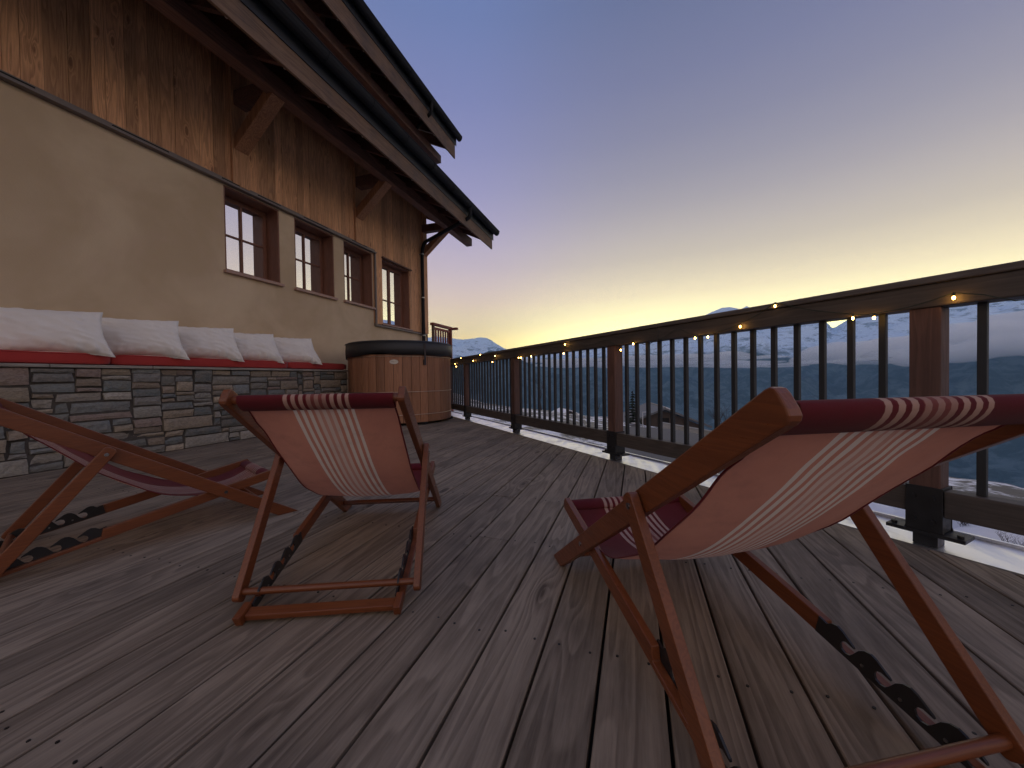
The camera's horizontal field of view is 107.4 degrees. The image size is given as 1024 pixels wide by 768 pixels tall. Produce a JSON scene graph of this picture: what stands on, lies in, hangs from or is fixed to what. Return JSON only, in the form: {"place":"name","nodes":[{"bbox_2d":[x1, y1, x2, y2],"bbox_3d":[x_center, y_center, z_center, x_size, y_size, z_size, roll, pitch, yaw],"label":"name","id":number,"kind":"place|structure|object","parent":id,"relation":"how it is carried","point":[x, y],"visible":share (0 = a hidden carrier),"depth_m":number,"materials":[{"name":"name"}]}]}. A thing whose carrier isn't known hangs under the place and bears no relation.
{"place":"outdoors","nodes":[
{"label":"outdoors","id":0,"kind":"place"},
{"bbox_2d":[453,350,846,429],"bbox_3d":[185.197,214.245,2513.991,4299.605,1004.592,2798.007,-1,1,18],"label":"wooded hills","id":1,"kind":"structure","parent":0,"point":[725,399],"depth_m":2812.33,"materials":[{"name":"green plant"}]},
{"bbox_2d":[587,469,757,767],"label":"deck joists","id":2,"kind":"object","parent":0,"point":[669,731],"depth_m":0.89,"materials":[{"name":"brown wood"}]},
{"bbox_2d":[0,417,1023,767],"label":"deck","id":3,"kind":"structure","parent":2,"relation":"on","point":[134,649],"depth_m":1.08,"materials":[{"name":"brown wood"}]},
{"bbox_2d":[0,397,297,577],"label":"deck chair","id":4,"kind":"object","parent":3,"relation":"on","point":[81,447],"visible":0.98,"depth_m":1.78,"materials":[{"name":"brown wood"}]},
{"bbox_2d":[0,363,347,478],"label":"stone bench","id":5,"kind":"object","parent":3,"relation":"on","point":[158,409],"visible":0.62,"depth_m":3.88,"materials":[{"name":"stone"}]},
{"bbox_2d":[0,349,110,364],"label":"seat cushion","id":6,"kind":"object","parent":5,"relation":"on","point":[27,357],"visible":0.77,"depth_m":3.28,"materials":[{"name":"red fabric"}]},
{"bbox_2d":[0,307,114,356],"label":"pillow","id":7,"kind":"object","parent":6,"relation":"on","point":[21,329],"visible":0.91,"depth_m":3.37,"materials":[{"name":"grey fabric"}]},
{"bbox_2d":[102,355,287,368],"bbox_3d":[-3.847,-0.258,4.690,0.538,0.116,1.957,-1,1,18],"label":"seat cushion","id":8,"kind":"object","parent":5,"relation":"on","point":[134,360],"visible":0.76,"depth_m":4.31,"materials":[{"name":"red fabric"}]},
{"bbox_2d":[102,318,189,359],"bbox_3d":[-4.037,-0.482,4.003,0.943,0.448,0.242,-1,1,-32],"label":"pillow","id":9,"kind":"object","parent":8,"relation":"on","point":[140,337],"visible":0.64,"depth_m":3.99,"materials":[{"name":"grey fabric"}]},
{"bbox_2d":[178,326,244,361],"bbox_3d":[-3.841,-0.493,4.604,0.907,0.444,0.266,-2,1,-39],"label":"pillow","id":10,"kind":"object","parent":8,"relation":"on","point":[206,342],"visible":0.6,"depth_m":4.61,"materials":[{"name":"grey fabric"}]},
{"bbox_2d":[234,333,284,363],"bbox_3d":[-3.652,-0.502,5.212,0.828,0.434,0.271,-2,1,-40],"label":"pillow","id":11,"kind":"object","parent":8,"relation":"on","point":[256,347],"visible":0.49,"depth_m":5.21,"materials":[{"name":"grey fabric"}]},
{"bbox_2d":[284,362,345,369],"bbox_3d":[-3.354,-0.291,6.186,0.537,0.116,1.167,-1,1,18],"label":"seat cushion","id":12,"kind":"object","parent":5,"relation":"on","point":[308,365],"visible":0.72,"depth_m":6.00,"materials":[{"name":"red fabric"}]},
{"bbox_2d":[274,337,321,364],"bbox_3d":[-3.465,-0.511,5.796,0.952,0.429,0.253,-1,1,-32],"label":"pillow","id":13,"kind":"object","parent":12,"relation":"on","point":[295,350],"visible":0.7,"depth_m":5.79,"materials":[{"name":"grey fabric"}]},
{"bbox_2d":[0,0,499,392],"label":"chalet","id":14,"kind":"object","parent":3,"relation":"on","point":[258,167],"visible":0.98,"depth_m":4.97,"materials":[{"name":"beige wood"}]},
{"bbox_2d":[223,185,284,286],"bbox_3d":[-4.023,-2.182,5.715,0.385,1.230,0.920,-1,1,18],"label":"window","id":15,"kind":"structure","parent":14,"relation":"in","point":[251,226],"depth_m":5.88,"materials":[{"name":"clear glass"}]},
{"bbox_2d":[294,218,337,299],"bbox_3d":[-3.664,-2.206,6.807,0.385,1.230,0.930,-1,1,18],"label":"window","id":16,"kind":"structure","parent":14,"relation":"in","point":[314,254],"depth_m":7.02,"materials":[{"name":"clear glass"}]},
{"bbox_2d":[343,240,375,309],"bbox_3d":[-3.316,-2.231,7.864,0.385,1.225,0.905,-1,1,18],"label":"window","id":17,"kind":"structure","parent":14,"relation":"in","point":[357,261],"depth_m":8.14,"materials":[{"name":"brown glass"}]},
{"bbox_2d":[381,256,412,330],"bbox_3d":[-2.875,-2.118,9.072,0.345,1.545,1.200,-1,1,18],"label":"window","id":18,"kind":"structure","parent":14,"relation":"in","point":[395,279],"depth_m":9.32,"materials":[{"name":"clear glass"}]},
{"bbox_2d":[218,386,441,625],"bbox_3d":[-0.656,0.367,1.706,0.602,0.727,1.114,-1,1,-5],"label":"deck chair","id":19,"kind":"object","parent":3,"relation":"on","point":[335,448],"visible":1,"depth_m":1.32,"materials":[{"name":"red fabric"}]},
{"bbox_2d":[345,340,452,424],"bbox_3d":[-2.030,-0.040,6.894,1.878,1.414,1.878,-1,1,18],"label":"hot tub","id":20,"kind":"object","parent":3,"relation":"on","point":[419,370],"visible":0.81,"depth_m":6.13,"materials":[{"name":"brown wood"}]},
{"bbox_2d":[456,417,1023,575],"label":"deck edge","id":21,"kind":"object","parent":3,"relation":"attached to","point":[929,549],"visible":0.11,"depth_m":1.67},
{"bbox_2d":[451,411,1023,574],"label":"roof flashing","id":22,"kind":"object","parent":21,"relation":"attached to","point":[997,553],"visible":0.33,"depth_m":1.87,"materials":[{"name":"metal"}]},
{"bbox_2d":[450,260,1023,547],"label":"wooden railing","id":23,"kind":"object","parent":22,"relation":"on","point":[932,503],"visible":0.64,"depth_m":2.16,"materials":[{"name":"brown wood"}]},
{"bbox_2d":[450,292,1023,363],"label":"string lights","id":24,"kind":"object","parent":23,"relation":"attached to","point":[953,297],"visible":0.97,"depth_m":2.03},
{"bbox_2d":[554,387,1023,767],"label":"deck chair","id":25,"kind":"object","parent":3,"relation":"on","point":[787,463],"visible":1,"depth_m":0.70,"materials":[{"name":"red fabric"}]},
{"bbox_2d":[623,426,722,473],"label":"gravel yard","id":26,"kind":"structure","parent":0,"point":[693,438],"depth_m":22.84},
{"bbox_2d":[364,0,1023,348],"label":"sky","id":27,"kind":"structure","parent":0,"point":[634,163],"materials":[{"name":"blue"}]},
{"bbox_2d":[428,299,1023,487],"bbox_3d":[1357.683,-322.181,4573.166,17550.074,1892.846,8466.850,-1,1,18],"label":"mountains","id":28,"kind":"structure","parent":0,"point":[1006,370],"depth_m":3646.78,"materials":[{"name":"stone"}]},
{"bbox_2d":[454,393,1023,501],"bbox_3d":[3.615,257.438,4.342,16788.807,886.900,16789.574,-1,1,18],"label":"ground","id":29,"kind":"structure","parent":0,"point":[1003,490],"depth_m":16.26,"materials":[{"name":"white snow"}]},
{"bbox_2d":[430,322,457,410],"bbox_3d":[-1.916,0.198,10.899,0.260,3.805,1.205,-1,1,18],"label":"balcony railing","id":30,"kind":"object","parent":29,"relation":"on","point":[435,333],"visible":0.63,"depth_m":10.86,"materials":[{"name":"brown wood"}]},
{"bbox_2d":[552,408,578,413],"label":"snowy roofed house","id":31,"kind":"structure","parent":29,"relation":"on","point":[564,411],"depth_m":95.31,"materials":[{"name":"concrete"}]},
{"bbox_2d":[629,391,641,423],"bbox_3d":[12.826,3.818,40.136,2.824,6.201,2.831,-1,1,18],"label":"conifer","id":32,"kind":"object","parent":29,"relation":"on","point":[632,418],"visible":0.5,"depth_m":39.82,"materials":[{"name":"green plant"}]},
{"bbox_2d":[623,403,711,427],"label":"chalet","id":33,"kind":"object","parent":29,"relation":"on","point":[679,420],"visible":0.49,"depth_m":41.59,"materials":[{"name":"brown stone"}]},
{"bbox_2d":[663,422,711,434],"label":"retaining wall","id":34,"kind":"structure","parent":29,"relation":"on","point":[681,428],"depth_m":33.07,"materials":[{"name":"concrete"}]},
{"bbox_2d":[706,403,729,421],"bbox_3d":[18.162,2.965,32.483,2.762,3.399,1.991,-1,1,18],"label":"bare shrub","id":35,"kind":"object","parent":29,"relation":"on","point":[720,412],"visible":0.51,"depth_m":32.38,"materials":[{"name":"brown plant"}]},
{"bbox_2d":[869,502,1023,544],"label":"snow heap","id":36,"kind":"object","parent":29,"relation":"on","point":[967,528],"visible":0.06,"depth_m":4.99,"materials":[{"name":"white snow"}]},
{"bbox_2d":[996,530,1023,545],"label":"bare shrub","id":37,"kind":"object","parent":36,"relation":"on","point":[1010,540],"visible":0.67,"depth_m":4.58,"materials":[{"name":"brown plant"}]}
]}

